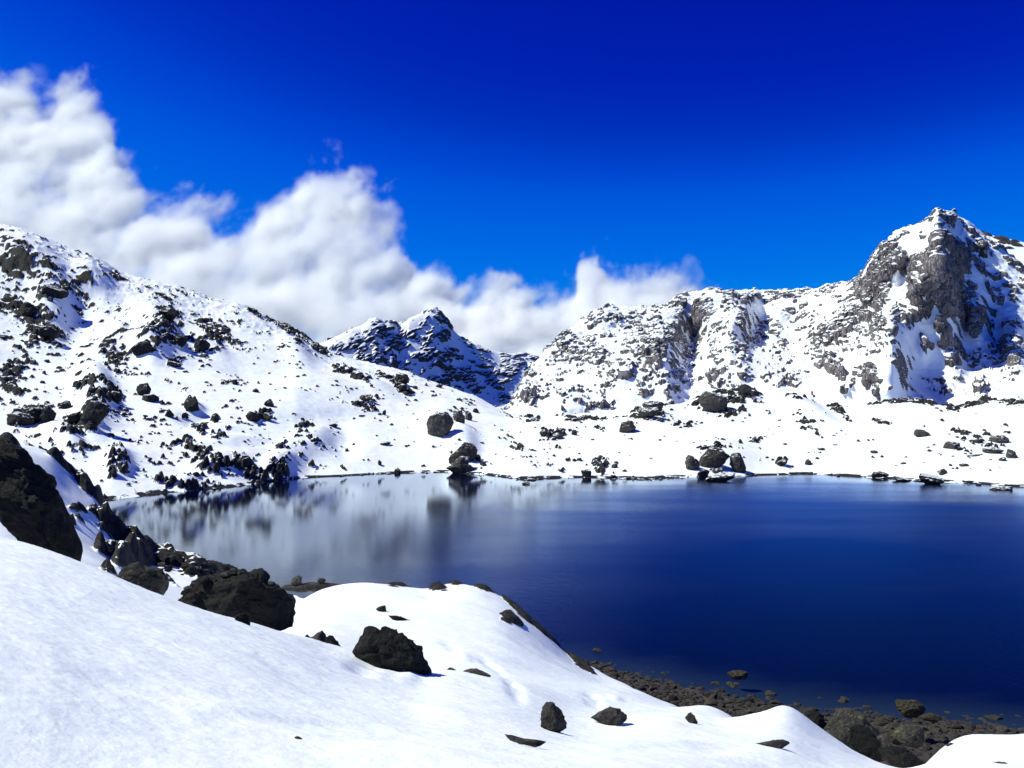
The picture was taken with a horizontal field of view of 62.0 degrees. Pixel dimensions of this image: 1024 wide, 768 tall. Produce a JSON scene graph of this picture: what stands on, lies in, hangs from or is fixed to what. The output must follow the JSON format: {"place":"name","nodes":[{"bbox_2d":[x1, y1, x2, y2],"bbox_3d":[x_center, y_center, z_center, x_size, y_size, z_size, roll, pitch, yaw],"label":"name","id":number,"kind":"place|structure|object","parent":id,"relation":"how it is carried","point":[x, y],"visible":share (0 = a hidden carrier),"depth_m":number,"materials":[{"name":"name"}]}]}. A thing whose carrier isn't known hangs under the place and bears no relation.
{"place":"outdoors","nodes":[
{"label":"outdoors","id":0,"kind":"place"},
{"bbox_2d":[0,432,302,602],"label":"rocky knoll","id":1,"kind":"structure","parent":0,"point":[112,543],"depth_m":59.10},
{"bbox_2d":[116,561,168,595],"bbox_3d":[-12.737,6.873,29.297,1.676,1.585,1.274,0,-3,0],"label":"boulder","id":2,"kind":"object","parent":1,"relation":"on","point":[152,579],"visible":0.55,"depth_m":28.91,"materials":[{"name":"stone"}]},
{"bbox_2d":[156,562,165,566],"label":"stone","id":3,"kind":"object","parent":1,"relation":"on","point":[160,564],"visible":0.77,"depth_m":59.05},
{"bbox_2d":[157,557,168,561],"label":"stone","id":4,"kind":"object","parent":1,"relation":"on","point":[165,558],"visible":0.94,"depth_m":61.32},
{"bbox_2d":[180,563,188,568],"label":"stone","id":5,"kind":"object","parent":1,"relation":"on","point":[184,566],"visible":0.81,"depth_m":59.72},
{"bbox_2d":[185,565,195,572],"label":"stone","id":6,"kind":"object","parent":1,"relation":"on","point":[191,569],"visible":1,"depth_m":57.84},
{"bbox_2d":[319,307,539,406],"bbox_3d":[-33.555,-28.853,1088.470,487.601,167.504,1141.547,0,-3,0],"label":"mountain","id":7,"kind":"structure","parent":0,"point":[430,344],"depth_m":1084.64,"materials":[{"name":"snow"}]},
{"bbox_2d":[0,537,1023,767],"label":"snow slope","id":8,"kind":"structure","parent":0,"point":[100,668],"depth_m":11.49,"materials":[{"name":"snow"}]},
{"bbox_2d":[0,438,82,561],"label":"boulder","id":9,"kind":"object","parent":8,"relation":"on","point":[34,511],"visible":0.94,"depth_m":22.16,"materials":[{"name":"stone"}]},
{"bbox_2d":[178,568,295,630],"bbox_3d":[-7.944,6.320,24.779,3.244,1.870,1.831,2,-4,-28],"label":"boulder","id":10,"kind":"object","parent":8,"relation":"on","point":[256,597],"visible":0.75,"depth_m":24.24,"materials":[{"name":"stone"}]},
{"bbox_2d":[219,572,228,576],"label":"stone","id":11,"kind":"object","parent":10,"relation":"on","point":[223,574],"visible":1,"depth_m":24.33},
{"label":"stone","id":12,"kind":"object","parent":10,"relation":"on","visible":0},
{"bbox_2d":[180,589,190,594],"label":"stone","id":13,"kind":"object","parent":12,"relation":"on","point":[186,591],"visible":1,"depth_m":23.90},
{"bbox_2d":[234,613,249,625],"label":"rock","id":14,"kind":"object","parent":8,"relation":"on","point":[244,618],"visible":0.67,"depth_m":15.31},
{"bbox_2d":[280,582,340,592],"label":"boulder","id":15,"kind":"object","parent":8,"relation":"on","point":[308,587],"visible":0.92,"depth_m":52.67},
{"bbox_2d":[291,576,301,584],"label":"rock","id":16,"kind":"object","parent":15,"relation":"on","point":[296,580],"visible":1,"depth_m":52.68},
{"bbox_2d":[317,578,325,582],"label":"rock","id":17,"kind":"object","parent":15,"relation":"on","point":[321,580],"visible":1,"depth_m":53.07,"materials":[{"name":"stone"}]},
{"bbox_2d":[311,630,325,641],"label":"rock","id":18,"kind":"object","parent":8,"relation":"on","point":[320,636],"visible":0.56,"depth_m":18.22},
{"bbox_2d":[325,635,340,646],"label":"rock","id":19,"kind":"object","parent":8,"relation":"on","point":[329,639],"visible":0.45,"depth_m":18.10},
{"bbox_2d":[376,605,385,611],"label":"rock","id":20,"kind":"object","parent":8,"relation":"on","point":[381,609],"visible":0.9,"depth_m":37.68,"materials":[{"name":"stone"}]},
{"bbox_2d":[352,626,431,674],"bbox_3d":[-2.345,5.210,16.594,1.532,1.000,0.732,0,-3,0],"label":"boulder","id":21,"kind":"object","parent":8,"relation":"on","point":[386,647],"visible":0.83,"depth_m":16.35,"materials":[{"name":"stone"}]},
{"bbox_2d":[388,615,407,620],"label":"rock","id":22,"kind":"object","parent":8,"relation":"on","point":[396,618],"visible":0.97,"depth_m":35.56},
{"bbox_2d":[463,668,490,676],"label":"rock","id":23,"kind":"object","parent":8,"relation":"on","point":[476,671],"visible":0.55,"depth_m":18.06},
{"bbox_2d":[505,734,545,746],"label":"rock","id":24,"kind":"object","parent":8,"relation":"on","point":[527,742],"visible":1,"depth_m":9.97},
{"bbox_2d":[540,702,566,732],"bbox_3d":[0.610,4.877,12.470,0.393,0.449,0.261,0,-3,0],"label":"rock","id":25,"kind":"object","parent":8,"relation":"on","point":[552,719],"visible":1,"depth_m":12.39,"materials":[{"name":"stone"}]},
{"bbox_2d":[591,706,626,725],"bbox_3d":[1.842,6.311,16.171,0.687,0.352,0.336,0,-3,0],"label":"rock","id":26,"kind":"object","parent":8,"relation":"on","point":[610,715],"visible":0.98,"depth_m":16.06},
{"bbox_2d":[685,712,697,723],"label":"rock","id":27,"kind":"object","parent":8,"relation":"on","point":[690,717],"visible":0.92,"depth_m":17.90,"materials":[{"name":"stone"}]},
{"bbox_2d":[755,704,777,712],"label":"boulder","id":28,"kind":"object","parent":8,"relation":"on","point":[761,708],"visible":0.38,"depth_m":41.40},
{"bbox_2d":[756,739,789,748],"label":"rock","id":29,"kind":"object","parent":8,"relation":"on","point":[780,743],"visible":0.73,"depth_m":15.39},
{"bbox_2d":[804,710,826,728],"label":"boulder","id":30,"kind":"object","parent":8,"relation":"on","point":[816,718],"visible":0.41,"depth_m":36.48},
{"bbox_2d":[829,728,853,749],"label":"boulder","id":31,"kind":"object","parent":8,"relation":"on","point":[841,735],"visible":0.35,"depth_m":31.94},
{"bbox_2d":[823,707,879,750],"bbox_3d":[13.871,14.177,34.854,2.250,1.825,1.414,-1,-3,17],"label":"boulder","id":32,"kind":"object","parent":8,"relation":"on","point":[844,719],"visible":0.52,"depth_m":34.56,"materials":[{"name":"stone"}]},
{"bbox_2d":[849,724,882,761],"bbox_3d":[12.102,12.327,29.101,1.071,1.225,0.860,0,-3,0],"label":"boulder","id":33,"kind":"object","parent":8,"relation":"on","point":[865,741],"visible":0.88,"depth_m":28.90,"materials":[{"name":"stone"}]},
{"bbox_2d":[876,734,890,746],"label":"boulder","id":34,"kind":"object","parent":8,"relation":"on","point":[884,740],"visible":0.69,"depth_m":29.68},
{"bbox_2d":[878,745,925,767],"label":"boulder","id":35,"kind":"object","parent":8,"relation":"on","point":[898,757],"visible":0.97,"depth_m":25.76,"materials":[{"name":"stone"}]},
{"bbox_2d":[887,724,924,747],"bbox_3d":[16.096,14.388,34.937,1.361,0.964,0.967,-3,-4,42],"label":"boulder","id":36,"kind":"object","parent":8,"relation":"on","point":[910,735],"visible":0.98,"depth_m":34.61,"materials":[{"name":"stone"}]},
{"bbox_2d":[0,224,1023,499],"bbox_3d":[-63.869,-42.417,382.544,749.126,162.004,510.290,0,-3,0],"label":"hillside","id":37,"kind":"structure","parent":0,"point":[112,306],"depth_m":347.53,"materials":[{"name":"snow"}]},
{"bbox_2d":[7,411,34,425],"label":"boulder","id":38,"kind":"object","parent":37,"relation":"on","point":[24,418],"visible":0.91,"depth_m":251.66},
{"bbox_2d":[20,301,36,316],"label":"boulder","id":39,"kind":"object","parent":37,"relation":"on","point":[28,308],"visible":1,"depth_m":396.40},
{"bbox_2d":[25,406,43,422],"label":"boulder","id":40,"kind":"object","parent":37,"relation":"on","point":[35,412],"visible":0.58,"depth_m":256.53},
{"bbox_2d":[40,406,55,422],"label":"boulder","id":41,"kind":"object","parent":37,"relation":"on","point":[48,413],"visible":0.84,"depth_m":256.17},
{"bbox_2d":[38,326,59,338],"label":"boulder","id":42,"kind":"object","parent":37,"relation":"on","point":[47,331],"visible":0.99,"depth_m":374.08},
{"bbox_2d":[41,284,68,298],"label":"boulder","id":43,"kind":"object","parent":37,"relation":"on","point":[54,291],"visible":0.91,"depth_m":417.42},
{"bbox_2d":[57,400,71,408],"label":"boulder","id":44,"kind":"object","parent":37,"relation":"on","point":[65,404],"visible":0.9,"depth_m":287.72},
{"bbox_2d":[68,412,81,424],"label":"boulder","id":45,"kind":"object","parent":37,"relation":"on","point":[75,417],"visible":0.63,"depth_m":254.99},
{"bbox_2d":[72,380,82,387],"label":"boulder","id":46,"kind":"object","parent":37,"relation":"on","point":[77,384],"visible":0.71,"depth_m":309.81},
{"bbox_2d":[80,401,108,425],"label":"boulder","id":47,"kind":"object","parent":37,"relation":"on","point":[96,412],"visible":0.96,"depth_m":251.37,"materials":[{"name":"stone"}]},
{"bbox_2d":[111,391,122,402],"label":"boulder","id":48,"kind":"object","parent":37,"relation":"on","point":[117,397],"visible":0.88,"depth_m":298.82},
{"bbox_2d":[136,383,150,395],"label":"boulder","id":49,"kind":"object","parent":37,"relation":"on","point":[143,389],"visible":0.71,"depth_m":321.99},
{"bbox_2d":[131,341,157,355],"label":"boulder","id":50,"kind":"object","parent":37,"relation":"on","point":[141,348],"visible":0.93,"depth_m":370.87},
{"bbox_2d":[142,394,158,401],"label":"boulder","id":51,"kind":"object","parent":37,"relation":"on","point":[150,398],"visible":0.98,"depth_m":314.31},
{"bbox_2d":[158,307,176,322],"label":"boulder","id":52,"kind":"object","parent":37,"relation":"on","point":[170,314],"visible":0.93,"depth_m":417.67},
{"bbox_2d":[165,410,173,417],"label":"boulder","id":53,"kind":"object","parent":37,"relation":"on","point":[169,413],"visible":1,"depth_m":296.65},
{"bbox_2d":[167,361,181,366],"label":"boulder","id":54,"kind":"object","parent":37,"relation":"on","point":[173,364],"visible":1,"depth_m":369.49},
{"bbox_2d":[173,334,187,346],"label":"boulder","id":55,"kind":"object","parent":37,"relation":"on","point":[181,339],"visible":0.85,"depth_m":399.81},
{"bbox_2d":[184,399,198,411],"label":"boulder","id":56,"kind":"object","parent":37,"relation":"on","point":[191,405],"visible":1,"depth_m":311.22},
{"bbox_2d":[194,340,209,351],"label":"boulder","id":57,"kind":"object","parent":37,"relation":"on","point":[201,345],"visible":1,"depth_m":408.70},
{"bbox_2d":[212,414,218,422],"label":"rock","id":58,"kind":"object","parent":37,"relation":"on","point":[215,418],"visible":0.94,"depth_m":303.12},
{"bbox_2d":[245,411,257,420],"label":"boulder","id":59,"kind":"object","parent":37,"relation":"on","point":[251,416],"visible":1,"depth_m":313.38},
{"bbox_2d":[262,412,272,421],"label":"boulder","id":60,"kind":"object","parent":37,"relation":"on","point":[267,417],"visible":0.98,"depth_m":320.74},
{"bbox_2d":[264,399,273,406],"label":"boulder","id":61,"kind":"object","parent":37,"relation":"on","point":[268,403],"visible":0.97,"depth_m":337.97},
{"bbox_2d":[360,394,372,400],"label":"boulder","id":62,"kind":"object","parent":37,"relation":"on","point":[365,397],"visible":1,"depth_m":392.51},
{"bbox_2d":[394,372,409,383],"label":"boulder","id":63,"kind":"object","parent":37,"relation":"on","point":[403,377],"visible":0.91,"depth_m":457.32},
{"bbox_2d":[399,384,406,390],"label":"boulder","id":64,"kind":"object","parent":37,"relation":"on","point":[402,387],"visible":1,"depth_m":430.51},
{"bbox_2d":[426,412,453,436],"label":"boulder","id":65,"kind":"object","parent":37,"relation":"on","point":[439,424],"visible":0.95,"depth_m":345.11,"materials":[{"name":"stone"}]},
{"bbox_2d":[453,411,464,423],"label":"boulder","id":66,"kind":"object","parent":37,"relation":"on","point":[458,416],"visible":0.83,"depth_m":369.23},
{"bbox_2d":[446,456,473,472],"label":"boulder","id":67,"kind":"object","parent":37,"relation":"on","point":[460,464],"visible":0.84,"depth_m":294.37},
{"bbox_2d":[448,442,477,463],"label":"boulder","id":68,"kind":"object","parent":37,"relation":"on","point":[467,449],"visible":0.8,"depth_m":304.19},
{"bbox_2d":[465,412,471,420],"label":"boulder","id":69,"kind":"object","parent":37,"relation":"on","point":[468,416],"visible":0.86,"depth_m":393.72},
{"bbox_2d":[539,429,547,435],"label":"boulder","id":70,"kind":"object","parent":37,"relation":"on","point":[543,432],"visible":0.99,"depth_m":359.99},
{"bbox_2d":[552,433,562,438],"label":"boulder","id":71,"kind":"object","parent":37,"relation":"on","point":[558,435],"visible":0.99,"depth_m":357.98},
{"bbox_2d":[581,469,590,476],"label":"boulder","id":72,"kind":"object","parent":37,"relation":"on","point":[586,472],"visible":0.96,"depth_m":269.61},
{"bbox_2d":[619,420,635,432],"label":"boulder","id":73,"kind":"object","parent":37,"relation":"on","point":[627,426],"visible":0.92,"depth_m":366.87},
{"bbox_2d":[637,407,659,417],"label":"boulder","id":74,"kind":"object","parent":37,"relation":"on","point":[650,412],"visible":0.99,"depth_m":391.11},
{"bbox_2d":[642,401,663,410],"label":"boulder","id":75,"kind":"object","parent":37,"relation":"on","point":[658,404],"visible":0.71,"depth_m":407.68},
{"bbox_2d":[685,455,699,469],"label":"boulder","id":76,"kind":"object","parent":37,"relation":"on","point":[691,462],"visible":0.94,"depth_m":278.54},
{"bbox_2d":[697,469,709,476],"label":"boulder","id":77,"kind":"object","parent":37,"relation":"on","point":[703,473],"visible":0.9,"depth_m":270.23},
{"bbox_2d":[697,391,727,411],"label":"boulder","id":78,"kind":"object","parent":37,"relation":"on","point":[708,401],"visible":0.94,"depth_m":410.14,"materials":[{"name":"stone"}]},
{"bbox_2d":[699,446,729,467],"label":"boulder","id":79,"kind":"object","parent":37,"relation":"on","point":[713,457],"visible":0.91,"depth_m":281.61,"materials":[{"name":"stone"}]},
{"bbox_2d":[712,467,723,473],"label":"boulder","id":80,"kind":"object","parent":37,"relation":"on","point":[716,470],"visible":0.66,"depth_m":276.80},
{"bbox_2d":[729,452,745,472],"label":"boulder","id":81,"kind":"object","parent":37,"relation":"on","point":[737,464],"visible":0.98,"depth_m":281.76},
{"bbox_2d":[739,384,751,393],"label":"boulder","id":82,"kind":"object","parent":37,"relation":"on","point":[744,388],"visible":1,"depth_m":432.54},
{"bbox_2d":[776,459,787,464],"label":"boulder","id":83,"kind":"object","parent":37,"relation":"on","point":[783,461],"visible":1,"depth_m":296.89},
{"bbox_2d":[871,471,888,477],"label":"boulder","id":84,"kind":"object","parent":37,"relation":"on","point":[877,474],"visible":0.85,"depth_m":266.56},
{"bbox_2d":[914,429,931,436],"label":"boulder","id":85,"kind":"object","parent":37,"relation":"on","point":[920,433],"visible":0.86,"depth_m":328.66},
{"bbox_2d":[937,469,946,474],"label":"boulder","id":86,"kind":"object","parent":37,"relation":"on","point":[942,472],"visible":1,"depth_m":252.42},
{"bbox_2d":[943,441,959,448],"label":"boulder","id":87,"kind":"object","parent":37,"relation":"on","point":[950,445],"visible":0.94,"depth_m":285.67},
{"bbox_2d":[969,439,980,442],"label":"boulder","id":88,"kind":"object","parent":37,"relation":"on","point":[976,440],"visible":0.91,"depth_m":306.35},
{"bbox_2d":[982,447,1003,453],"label":"boulder","id":89,"kind":"object","parent":37,"relation":"on","point":[991,450],"visible":0.98,"depth_m":276.21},
{"bbox_2d":[989,435,1008,442],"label":"boulder","id":90,"kind":"object","parent":37,"relation":"on","point":[1000,439],"visible":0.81,"depth_m":309.84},
{"bbox_2d":[1006,448,1017,457],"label":"boulder","id":91,"kind":"object","parent":37,"relation":"on","point":[1010,453],"visible":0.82,"depth_m":267.16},
{"bbox_2d":[0,0,1023,354],"label":"sky","id":92,"kind":"structure","parent":0,"point":[515,170],"materials":[{"name":"blue"}]},
{"bbox_2d":[104,472,1023,731],"bbox_3d":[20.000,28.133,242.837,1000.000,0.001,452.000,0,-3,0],"label":"lake","id":93,"kind":"structure","parent":0,"point":[880,595],"depth_m":97.33,"materials":[{"name":"liquid"}]},
{"bbox_2d":[705,471,734,481],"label":"boulder","id":94,"kind":"object","parent":93,"relation":"in","point":[724,476],"visible":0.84,"depth_m":248.47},
{"bbox_2d":[891,476,910,480],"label":"boulder","id":95,"kind":"object","parent":93,"relation":"in","point":[897,478],"visible":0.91,"depth_m":250.71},
{"bbox_2d":[919,473,943,483],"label":"boulder","id":96,"kind":"object","parent":93,"relation":"in","point":[926,478],"visible":0.97,"depth_m":235.26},
{"bbox_2d":[989,486,1012,489],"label":"boulder","id":97,"kind":"object","parent":93,"relation":"in","point":[1001,488],"visible":0.93,"depth_m":213.45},
{"bbox_2d":[727,670,747,679],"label":"boulder","id":98,"kind":"object","parent":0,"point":[738,674],"visible":1,"depth_m":48.92,"materials":[{"name":"stone"}]},
{"bbox_2d":[497,207,1023,415],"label":"mountain","id":99,"kind":"structure","parent":0,"point":[931,306],"depth_m":564.27,"materials":[{"name":"snow"}]},
{"bbox_2d":[580,657,1023,765],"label":"beach","id":100,"kind":"structure","parent":0,"point":[924,754],"depth_m":43.58,"materials":[{"name":"gravel"}]},
{"bbox_2d":[668,695,677,700],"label":"stone","id":101,"kind":"object","parent":100,"relation":"on","point":[672,698],"visible":0.69,"depth_m":45.85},
{"bbox_2d":[704,697,718,705],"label":"stone","id":102,"kind":"object","parent":100,"relation":"on","point":[709,701],"visible":0.92,"depth_m":45.05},
{"bbox_2d":[709,693,716,698],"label":"stone","id":103,"kind":"object","parent":100,"relation":"on","point":[713,695],"visible":0.56,"depth_m":46.99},
{"bbox_2d":[740,698,753,703],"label":"stone","id":104,"kind":"object","parent":100,"relation":"on","point":[744,701],"visible":0.53,"depth_m":46.06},
{"bbox_2d":[747,708,755,713],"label":"stone","id":105,"kind":"object","parent":100,"relation":"on","point":[751,710],"visible":0.7,"depth_m":43.91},
{"bbox_2d":[765,690,776,694],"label":"stone","id":106,"kind":"object","parent":100,"relation":"on","point":[768,692],"visible":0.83,"depth_m":48.33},
{"bbox_2d":[770,700,780,703],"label":"stone","id":107,"kind":"object","parent":100,"relation":"on","point":[775,702],"visible":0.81,"depth_m":46.69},
{"bbox_2d":[837,698,847,702],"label":"stone","id":108,"kind":"object","parent":100,"relation":"on","point":[842,700],"visible":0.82,"depth_m":47.04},
{"bbox_2d":[883,724,892,729],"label":"stone","id":109,"kind":"object","parent":100,"relation":"on","point":[887,726],"visible":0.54,"depth_m":41.65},
{"bbox_2d":[895,699,925,718],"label":"boulder","id":110,"kind":"object","parent":100,"relation":"on","point":[910,709],"visible":0.98,"depth_m":39.09,"materials":[{"name":"stone"}]},
{"bbox_2d":[919,713,941,722],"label":"boulder","id":111,"kind":"object","parent":100,"relation":"on","point":[932,717],"visible":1,"depth_m":37.03,"materials":[{"name":"stone"}]},
{"bbox_2d":[929,728,943,733],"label":"stone","id":112,"kind":"object","parent":100,"relation":"on","point":[935,730],"visible":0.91,"depth_m":41.45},
{"bbox_2d":[966,721,975,727],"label":"stone","id":113,"kind":"object","parent":100,"relation":"on","point":[970,724],"visible":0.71,"depth_m":42.74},
{"bbox_2d":[976,724,987,728],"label":"stone","id":114,"kind":"object","parent":100,"relation":"on","point":[978,726],"visible":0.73,"depth_m":42.29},
{"bbox_2d":[984,714,1002,719],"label":"stone","id":115,"kind":"object","parent":100,"relation":"on","point":[994,717],"visible":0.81,"depth_m":44.29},
{"bbox_2d":[996,725,1007,731],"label":"stone","id":116,"kind":"object","parent":100,"relation":"on","point":[1000,728],"visible":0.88,"depth_m":42.21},
{"bbox_2d":[980,230,1023,264],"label":"mountain","id":117,"kind":"structure","parent":0,"point":[1015,247],"depth_m":875.26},
{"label":"stone","id":118,"kind":"object","parent":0,"visible":0},
{"bbox_2d":[202,577,210,582],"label":"stone","id":119,"kind":"object","parent":118,"relation":"on","point":[206,579],"visible":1,"depth_m":24.15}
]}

